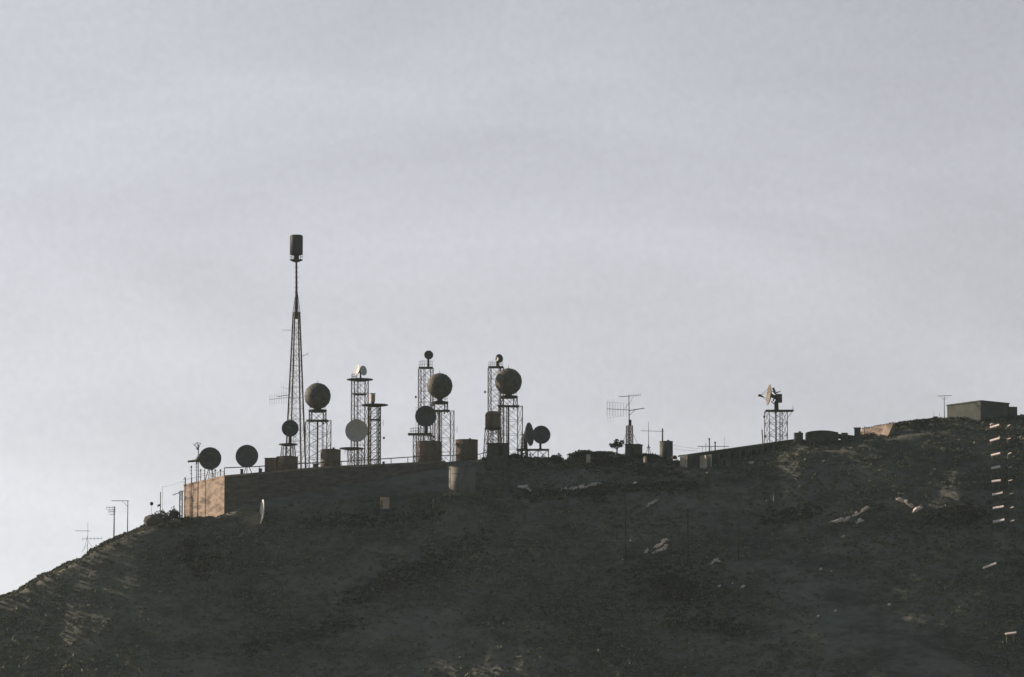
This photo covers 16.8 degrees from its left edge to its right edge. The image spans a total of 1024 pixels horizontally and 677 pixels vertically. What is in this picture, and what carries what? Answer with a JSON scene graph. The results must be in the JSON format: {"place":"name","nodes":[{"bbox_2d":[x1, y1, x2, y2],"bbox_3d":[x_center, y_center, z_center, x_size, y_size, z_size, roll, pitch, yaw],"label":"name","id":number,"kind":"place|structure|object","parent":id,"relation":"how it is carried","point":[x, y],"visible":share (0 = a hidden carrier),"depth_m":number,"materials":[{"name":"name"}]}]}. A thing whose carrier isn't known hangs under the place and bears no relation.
{"place":"outdoors","nodes":[
{"label":"outdoors","id":0,"kind":"place"},
{"bbox_2d":[347,374,372,464],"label":"lattice tower","id":1,"kind":"structure","parent":0,"point":[357,380],"depth_m":614.90,"materials":[{"name":"metal"}]},
{"bbox_2d":[354,365,360,377],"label":"reflector","id":2,"kind":"object","parent":1,"relation":"on","point":[357,370],"visible":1,"depth_m":616.39,"materials":[{"name":"white paint"}]},
{"bbox_2d":[360,366,366,374],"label":"reflector","id":3,"kind":"object","parent":1,"relation":"on","point":[363,370],"visible":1,"depth_m":616.47,"materials":[{"name":"white paint"}]},
{"bbox_2d":[0,417,1023,676],"bbox_3d":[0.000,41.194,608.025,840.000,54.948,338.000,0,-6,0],"label":"hill","id":4,"kind":"structure","parent":0,"point":[880,637],"depth_m":581.79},
{"bbox_2d":[83,536,101,552],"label":"antenna pole","id":5,"kind":"object","parent":4,"relation":"on","point":[90,544],"visible":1,"depth_m":603.60,"materials":[{"name":"metal"}]},
{"bbox_2d":[106,506,115,538],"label":"antenna pole","id":6,"kind":"object","parent":4,"relation":"on","point":[114,509],"visible":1,"depth_m":603.93,"materials":[{"name":"metal"}]},
{"bbox_2d":[112,500,127,531],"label":"antenna pole","id":7,"kind":"object","parent":4,"relation":"on","point":[127,511],"visible":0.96,"depth_m":605.12,"materials":[{"name":"metal"}]},
{"bbox_2d":[144,515,163,525],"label":"rock","id":8,"kind":"object","parent":4,"relation":"on","point":[149,520],"visible":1,"depth_m":600.91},
{"bbox_2d":[152,509,168,522],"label":"shrub","id":9,"kind":"object","parent":4,"relation":"on","point":[162,513],"visible":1,"depth_m":602.92,"materials":[{"name":"green plant"}]},
{"bbox_2d":[166,506,181,520],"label":"shrub","id":10,"kind":"object","parent":4,"relation":"on","point":[173,514],"visible":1,"depth_m":602.81,"materials":[{"name":"green plant"}]},
{"bbox_2d":[173,491,182,517],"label":"antenna pole","id":11,"kind":"object","parent":4,"relation":"on","point":[179,492],"depth_m":614.31,"materials":[{"name":"metal"}]},
{"bbox_2d":[177,538,200,562],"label":"shrub","id":12,"kind":"object","parent":4,"relation":"on","point":[190,543],"visible":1,"depth_m":592.85,"materials":[{"name":"green plant"}]},
{"bbox_2d":[189,466,191,505],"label":"roof post","id":13,"kind":"object","parent":4,"relation":"on","point":[191,484],"visible":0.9,"depth_m":613.11,"materials":[{"name":"metal"}]},
{"bbox_2d":[193,442,200,515],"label":"antenna pole","id":14,"kind":"object","parent":4,"relation":"on","point":[198,446],"visible":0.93,"depth_m":608.80,"materials":[{"name":"metal"}]},
{"bbox_2d":[260,499,274,525],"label":"satellite dish","id":15,"kind":"object","parent":4,"relation":"on","point":[263,511],"visible":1,"depth_m":596.10,"materials":[{"name":"white paint"}]},
{"bbox_2d":[184,461,445,516],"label":"terrace building","id":16,"kind":"structure","parent":4,"relation":"on","point":[221,495],"depth_m":602.52,"materials":[{"name":"concrete"}]},
{"bbox_2d":[199,447,220,478],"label":"dish antenna","id":17,"kind":"object","parent":16,"relation":"on","point":[212,456],"visible":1,"depth_m":607.79,"materials":[{"name":"metal"}]},
{"bbox_2d":[188,452,205,462],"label":"feed arm","id":18,"kind":"object","parent":17,"relation":"attached to","point":[200,457],"visible":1,"depth_m":606.48},
{"bbox_2d":[236,445,257,472],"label":"dish antenna","id":19,"kind":"object","parent":16,"relation":"on","point":[246,455],"visible":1,"depth_m":607.29,"materials":[{"name":"metal"}]},
{"bbox_2d":[265,458,276,471],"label":"roof box","id":20,"kind":"object","parent":16,"relation":"on","point":[270,461],"visible":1,"depth_m":604.59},
{"bbox_2d":[277,454,297,470],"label":"water tank","id":21,"kind":"object","parent":16,"relation":"on","point":[289,459],"visible":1,"depth_m":603.63,"materials":[{"name":"metal"}]},
{"bbox_2d":[279,443,297,455],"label":"lattice tower","id":22,"kind":"structure","parent":16,"relation":"on","point":[285,445],"depth_m":607.00,"materials":[{"name":"metal"}]},
{"bbox_2d":[282,420,298,442],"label":"dish antenna","id":23,"kind":"object","parent":22,"relation":"on","point":[290,428],"visible":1,"depth_m":607.78,"materials":[{"name":"metal"}]},
{"bbox_2d":[286,254,304,468],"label":"lattice mast","id":24,"kind":"object","parent":16,"relation":"on","point":[296,314],"visible":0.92,"depth_m":613.94,"materials":[{"name":"metal"}]},
{"bbox_2d":[269,386,289,404],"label":"side antenna","id":25,"kind":"object","parent":24,"relation":"attached to","point":[281,396],"visible":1,"depth_m":612.22,"materials":[{"name":"metal"}]},
{"bbox_2d":[290,234,302,258],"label":"drum antenna","id":26,"kind":"object","parent":24,"relation":"on","point":[296,245],"visible":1,"depth_m":615.22,"materials":[{"name":"metal"}]},
{"bbox_2d":[224,457,407,474],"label":"roof railing","id":27,"kind":"object","parent":16,"relation":"on","point":[313,462],"visible":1,"depth_m":603.04,"materials":[{"name":"metal"}]},
{"bbox_2d":[302,405,331,467],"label":"radome tower","id":28,"kind":"structure","parent":16,"relation":"on","point":[320,411],"depth_m":609.36,"materials":[{"name":"metal"}]},
{"bbox_2d":[304,381,330,408],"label":"radome","id":29,"kind":"object","parent":28,"relation":"on","point":[318,394],"visible":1,"depth_m":609.16,"materials":[{"name":"plastic"}]},
{"bbox_2d":[320,447,340,466],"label":"water tank","id":30,"kind":"object","parent":16,"relation":"on","point":[330,455],"visible":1,"depth_m":604.65,"materials":[{"name":"metal"}]},
{"bbox_2d":[339,447,364,464],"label":"lattice tower","id":31,"kind":"structure","parent":4,"relation":"on","point":[353,449],"depth_m":608.74,"materials":[{"name":"metal"}]},
{"bbox_2d":[345,419,367,446],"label":"dish antenna","id":32,"kind":"object","parent":31,"relation":"on","point":[356,430],"visible":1,"depth_m":609.76,"materials":[{"name":"metal"}]},
{"bbox_2d":[361,403,387,463],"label":"lattice tower","id":33,"kind":"structure","parent":4,"relation":"on","point":[377,420],"depth_m":610.49,"materials":[{"name":"metal"}]},
{"bbox_2d":[369,393,375,402],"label":"equipment cabinet","id":34,"kind":"object","parent":33,"relation":"on","point":[372,397],"visible":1,"depth_m":611.48,"materials":[{"name":"metal"}]},
{"bbox_2d":[379,496,389,508],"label":"slope hut","id":35,"kind":"object","parent":4,"relation":"on","point":[384,502],"visible":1,"depth_m":596.35,"materials":[{"name":"beige paint"}]},
{"bbox_2d":[408,428,434,461],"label":"lattice tower","id":36,"kind":"structure","parent":4,"relation":"on","point":[413,434],"depth_m":610.07,"materials":[{"name":"metal"}]},
{"bbox_2d":[415,406,435,432],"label":"dish antenna","id":37,"kind":"object","parent":36,"relation":"on","point":[425,416],"visible":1,"depth_m":611.03,"materials":[{"name":"metal"}]},
{"bbox_2d":[415,361,436,440],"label":"lattice tower","id":38,"kind":"structure","parent":4,"relation":"on","point":[421,387],"depth_m":617.90,"materials":[{"name":"metal"}]},
{"bbox_2d":[424,350,432,366],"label":"dish antenna","id":39,"kind":"object","parent":38,"relation":"on","point":[428,354],"visible":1,"depth_m":619.17,"materials":[{"name":"metal"}]},
{"bbox_2d":[417,440,441,461],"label":"water tank","id":40,"kind":"object","parent":4,"relation":"on","point":[431,449],"visible":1,"depth_m":606.42,"materials":[{"name":"metal"}]},
{"bbox_2d":[431,396,453,461],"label":"radome tower","id":41,"kind":"structure","parent":4,"relation":"on","point":[440,418],"depth_m":612.10,"materials":[{"name":"metal"}]},
{"bbox_2d":[427,373,452,400],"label":"radome","id":42,"kind":"object","parent":41,"relation":"on","point":[439,385],"visible":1,"depth_m":611.89,"materials":[{"name":"plastic"}]},
{"bbox_2d":[405,452,486,465],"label":"ground railing","id":43,"kind":"object","parent":4,"relation":"on","point":[414,456],"visible":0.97,"depth_m":605.52,"materials":[{"name":"metal"}]},
{"bbox_2d":[449,465,475,495],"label":"water tank","id":44,"kind":"object","parent":4,"relation":"on","point":[462,479],"visible":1,"depth_m":593.28,"materials":[{"name":"metal"}]},
{"bbox_2d":[455,438,477,460],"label":"water tank","id":45,"kind":"object","parent":4,"relation":"on","point":[466,446],"visible":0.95,"depth_m":609.10,"materials":[{"name":"metal"}]},
{"bbox_2d":[483,428,503,456],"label":"lattice tower","id":46,"kind":"structure","parent":4,"relation":"on","point":[492,430],"depth_m":607.53,"materials":[{"name":"metal"}]},
{"bbox_2d":[485,411,500,427],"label":"canister radome","id":47,"kind":"object","parent":46,"relation":"on","point":[492,419],"visible":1,"depth_m":607.52,"materials":[{"name":"plastic"}]},
{"bbox_2d":[484,361,503,442],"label":"lattice tower","id":48,"kind":"structure","parent":4,"relation":"on","point":[490,367],"depth_m":618.29,"materials":[{"name":"metal"}]},
{"bbox_2d":[496,354,502,365],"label":"dish antenna","id":49,"kind":"object","parent":48,"relation":"on","point":[499,356],"visible":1,"depth_m":619.71,"materials":[{"name":"metal"}]},
{"bbox_2d":[486,443,508,467],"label":"dark shed","id":50,"kind":"structure","parent":4,"relation":"on","point":[497,455],"depth_m":604.08,"materials":[{"name":"metal"}]},
{"bbox_2d":[499,446,502,454],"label":"door","id":51,"kind":"structure","parent":50,"relation":"in","point":[500,447],"depth_m":604.12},
{"bbox_2d":[495,390,522,456],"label":"radome tower","id":52,"kind":"structure","parent":4,"relation":"on","point":[507,397],"depth_m":612.06,"materials":[{"name":"metal"}]},
{"bbox_2d":[495,366,521,394],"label":"radome","id":53,"kind":"object","parent":52,"relation":"on","point":[508,380],"visible":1,"depth_m":611.88,"materials":[{"name":"plastic"}]},
{"bbox_2d":[0,414,1023,676],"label":"scrub","id":54,"kind":"object","parent":4,"relation":"on","point":[430,566],"visible":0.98,"depth_m":582.98,"materials":[{"name":"plant"}]},
{"bbox_2d":[508,453,520,458],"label":"shrub","id":55,"kind":"object","parent":4,"relation":"on","point":[515,455],"visible":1,"depth_m":607.40,"materials":[{"name":"green plant"}]},
{"bbox_2d":[520,437,530,456],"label":"lattice tower","id":56,"kind":"structure","parent":4,"relation":"on","point":[522,448],"depth_m":609.22,"materials":[{"name":"metal"}]},
{"bbox_2d":[517,449,548,458],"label":"dish platform","id":57,"kind":"structure","parent":4,"relation":"on","point":[536,450],"depth_m":607.00,"materials":[{"name":"metal"}]},
{"bbox_2d":[523,423,533,448],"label":"dish antenna","id":58,"kind":"object","parent":57,"relation":"on","point":[527,436],"visible":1,"depth_m":608.82,"materials":[{"name":"metal"}]},
{"bbox_2d":[532,426,549,448],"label":"dish antenna","id":59,"kind":"object","parent":57,"relation":"on","point":[540,435],"visible":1,"depth_m":608.29,"materials":[{"name":"metal"}]},
{"bbox_2d":[548,453,564,462],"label":"shrub","id":60,"kind":"object","parent":4,"relation":"on","point":[556,458],"visible":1,"depth_m":605.87,"materials":[{"name":"green plant"}]},
{"bbox_2d":[558,482,601,490],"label":"stone strip","id":61,"kind":"object","parent":4,"relation":"on","point":[583,486],"visible":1,"depth_m":597.95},
{"bbox_2d":[567,449,601,457],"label":"shrub","id":62,"kind":"object","parent":4,"relation":"on","point":[580,453],"visible":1,"depth_m":605.74,"materials":[{"name":"green plant"}]},
{"bbox_2d":[586,454,589,462],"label":"service box","id":63,"kind":"object","parent":4,"relation":"on","point":[587,458],"visible":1,"depth_m":603.51,"materials":[{"name":"paint"}]},
{"bbox_2d":[585,490,608,502],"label":"shrub","id":64,"kind":"object","parent":4,"relation":"on","point":[594,494],"visible":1,"depth_m":595.56,"materials":[{"name":"green plant"}]},
{"bbox_2d":[593,451,615,454],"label":"shrub","id":65,"kind":"object","parent":4,"relation":"on","point":[607,452],"visible":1,"depth_m":606.79,"materials":[{"name":"green plant"}]},
{"bbox_2d":[593,453,628,464],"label":"shrub","id":66,"kind":"object","parent":4,"relation":"on","point":[609,459],"visible":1,"depth_m":603.69,"materials":[{"name":"green plant"}]},
{"bbox_2d":[609,439,624,454],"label":"tree","id":67,"kind":"object","parent":4,"relation":"on","point":[616,444],"visible":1,"depth_m":607.13,"materials":[{"name":"green plant"}]},
{"bbox_2d":[621,502,629,554],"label":"utility pole","id":68,"kind":"object","parent":4,"relation":"on","point":[625,503],"visible":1,"depth_m":582.91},
{"bbox_2d":[624,444,642,457],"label":"hut","id":69,"kind":"object","parent":4,"relation":"on","point":[632,449],"visible":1,"depth_m":605.52,"materials":[{"name":"concrete"}]},
{"bbox_2d":[607,393,644,443],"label":"antenna mast","id":70,"kind":"object","parent":69,"relation":"on","point":[630,435],"visible":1,"depth_m":608.31,"materials":[{"name":"metal"}]},
{"bbox_2d":[631,453,660,458],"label":"shrub","id":71,"kind":"object","parent":4,"relation":"on","point":[650,455],"visible":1,"depth_m":605.02,"materials":[{"name":"green plant"}]},
{"bbox_2d":[646,422,663,452],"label":"antenna pole","id":72,"kind":"object","parent":4,"relation":"on","point":[648,448],"visible":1,"depth_m":607.40,"materials":[{"name":"metal"}]},
{"bbox_2d":[652,544,667,553],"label":"rubble strip","id":73,"kind":"object","parent":4,"relation":"on","point":[664,547],"visible":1,"depth_m":580.59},
{"bbox_2d":[653,538,667,547],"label":"rubble strip","id":74,"kind":"object","parent":4,"relation":"on","point":[660,544],"visible":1,"depth_m":581.59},
{"bbox_2d":[659,440,672,459],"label":"water tank","id":75,"kind":"object","parent":4,"relation":"on","point":[666,449],"visible":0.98,"depth_m":608.30,"materials":[{"name":"metal"}]},
{"bbox_2d":[650,572,695,602],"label":"shrub","id":76,"kind":"object","parent":4,"relation":"on","point":[671,577],"visible":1,"depth_m":572.82,"materials":[{"name":"green plant"}]},
{"bbox_2d":[684,509,691,562],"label":"utility pole","id":77,"kind":"object","parent":4,"relation":"on","point":[687,510],"visible":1,"depth_m":577.29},
{"bbox_2d":[678,439,793,468],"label":"long building","id":78,"kind":"structure","parent":4,"relation":"on","point":[705,459],"depth_m":603.29,"materials":[{"name":"grey concrete"}]},
{"bbox_2d":[698,446,728,451],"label":"roof antenna","id":79,"kind":"object","parent":78,"relation":"on","point":[712,446],"visible":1,"depth_m":604.76,"materials":[{"name":"metal"}]},
{"bbox_2d":[735,491,742,559],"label":"utility pole","id":80,"kind":"object","parent":4,"relation":"on","point":[738,493],"visible":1,"depth_m":578.49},
{"bbox_2d":[772,491,776,506],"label":"stone post","id":81,"kind":"object","parent":4,"relation":"on","point":[774,498],"visible":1,"depth_m":590.07,"materials":[{"name":"stone"}]},
{"bbox_2d":[763,410,793,446],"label":"lattice tower","id":82,"kind":"structure","parent":4,"relation":"on","point":[779,421],"depth_m":607.14,"materials":[{"name":"metal"}]},
{"bbox_2d":[758,385,781,409],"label":"tracking dish","id":83,"kind":"object","parent":82,"relation":"on","point":[776,397],"visible":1,"depth_m":608.45,"materials":[{"name":"metal"}]},
{"bbox_2d":[794,431,802,443],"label":"water tank","id":84,"kind":"object","parent":4,"relation":"on","point":[798,437],"visible":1,"depth_m":605.32,"materials":[{"name":"metal"}]},
{"bbox_2d":[805,430,837,443],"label":"vaulted store","id":85,"kind":"structure","parent":4,"relation":"on","point":[819,436],"depth_m":604.73,"materials":[{"name":"concrete"}]},
{"bbox_2d":[829,517,842,522],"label":"rubble strip","id":86,"kind":"object","parent":4,"relation":"on","point":[838,520],"visible":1,"depth_m":583.26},
{"bbox_2d":[841,433,847,444],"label":"block hut","id":87,"kind":"object","parent":4,"relation":"on","point":[844,438],"visible":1,"depth_m":603.39,"materials":[{"name":"concrete"}]},
{"bbox_2d":[853,427,860,440],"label":"hut","id":88,"kind":"object","parent":4,"relation":"on","point":[857,432],"visible":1,"depth_m":604.50,"materials":[{"name":"grey concrete"}]},
{"bbox_2d":[852,505,868,516],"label":"rubble strip","id":89,"kind":"object","parent":4,"relation":"on","point":[866,507],"visible":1,"depth_m":584.19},
{"bbox_2d":[861,422,894,437],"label":"ruined wall","id":90,"kind":"structure","parent":4,"relation":"on","point":[886,430],"depth_m":604.33,"materials":[{"name":"stone"}]},
{"bbox_2d":[904,499,914,507],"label":"rubble strip","id":91,"kind":"object","parent":4,"relation":"on","point":[909,504],"visible":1,"depth_m":584.58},
{"bbox_2d":[910,421,920,429],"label":"block hut","id":92,"kind":"object","parent":4,"relation":"on","point":[917,425],"visible":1,"depth_m":603.66,"materials":[{"name":"grey concrete"}]},
{"bbox_2d":[912,505,922,512],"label":"rubble strip","id":93,"kind":"object","parent":4,"relation":"on","point":[916,509],"visible":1,"depth_m":583.11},
{"bbox_2d":[912,417,936,429],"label":"roofed shelter","id":94,"kind":"object","parent":4,"relation":"on","point":[924,420],"visible":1,"depth_m":603.06,"materials":[{"name":"grey concrete"}]},
{"bbox_2d":[952,508,981,524],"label":"shrub","id":95,"kind":"object","parent":4,"relation":"on","point":[970,516],"visible":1,"depth_m":579.68,"materials":[{"name":"green plant"}]},
{"bbox_2d":[946,400,1016,420],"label":"hilltop bunker","id":96,"kind":"object","parent":4,"relation":"on","point":[977,410],"visible":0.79,"depth_m":607.05,"materials":[{"name":"grey concrete"}]},
{"bbox_2d":[983,562,995,574],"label":"ledge","id":97,"kind":"object","parent":4,"relation":"on","point":[989,565],"visible":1,"depth_m":568.20,"materials":[{"name":"grey concrete"}]},
{"bbox_2d":[990,437,999,446],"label":"ledge","id":98,"kind":"object","parent":4,"relation":"on","point":[994,439],"visible":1,"depth_m":595.05,"materials":[{"name":"grey concrete"}]},
{"bbox_2d":[991,465,999,478],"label":"ledge","id":99,"kind":"object","parent":4,"relation":"on","point":[995,467],"visible":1,"depth_m":588.77,"materials":[{"name":"grey concrete"}]},
{"bbox_2d":[991,452,999,462],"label":"ledge","id":100,"kind":"object","parent":4,"relation":"on","point":[995,454],"visible":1,"depth_m":591.49,"materials":[{"name":"grey concrete"}]},
{"bbox_2d":[992,479,1000,490],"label":"ledge","id":101,"kind":"object","parent":4,"relation":"on","point":[997,480],"visible":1,"depth_m":586.39,"materials":[{"name":"grey concrete"}]},
{"bbox_2d":[992,491,1002,501],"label":"ledge","id":102,"kind":"object","parent":4,"relation":"on","point":[997,493],"visible":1,"depth_m":583.88,"materials":[{"name":"grey concrete"}]},
{"bbox_2d":[993,518,1003,530],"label":"ledge","id":103,"kind":"object","parent":4,"relation":"on","point":[998,520],"visible":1,"depth_m":577.79,"materials":[{"name":"grey concrete"}]},
{"bbox_2d":[993,505,1003,516],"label":"ledge","id":104,"kind":"object","parent":4,"relation":"on","point":[998,507],"visible":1,"depth_m":580.38,"materials":[{"name":"grey concrete"}]},
{"bbox_2d":[1008,466,1011,478],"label":"ledge","id":105,"kind":"object","parent":4,"relation":"on","point":[1009,470],"visible":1,"depth_m":588.14,"materials":[{"name":"paint"}]},
{"bbox_2d":[1008,479,1012,490],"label":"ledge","id":106,"kind":"object","parent":4,"relation":"on","point":[1011,480],"visible":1,"depth_m":586.14,"materials":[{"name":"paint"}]},
{"bbox_2d":[1005,631,1016,646],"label":"ledge","id":107,"kind":"object","parent":4,"relation":"on","point":[1009,633],"visible":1,"depth_m":553.19,"materials":[{"name":"grey concrete"}]},
{"bbox_2d":[1010,506,1013,518],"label":"ledge","id":108,"kind":"object","parent":4,"relation":"on","point":[1012,514],"visible":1,"depth_m":579.99,"materials":[{"name":"paint"}]},
{"bbox_2d":[1010,520,1013,529],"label":"ledge","id":109,"kind":"object","parent":4,"relation":"on","point":[1011,524],"visible":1,"depth_m":577.64,"materials":[{"name":"paint"}]},
{"bbox_2d":[0,0,1023,594],"label":"sky","id":110,"kind":"structure","parent":0,"point":[695,208],"materials":[{"name":"grey"}]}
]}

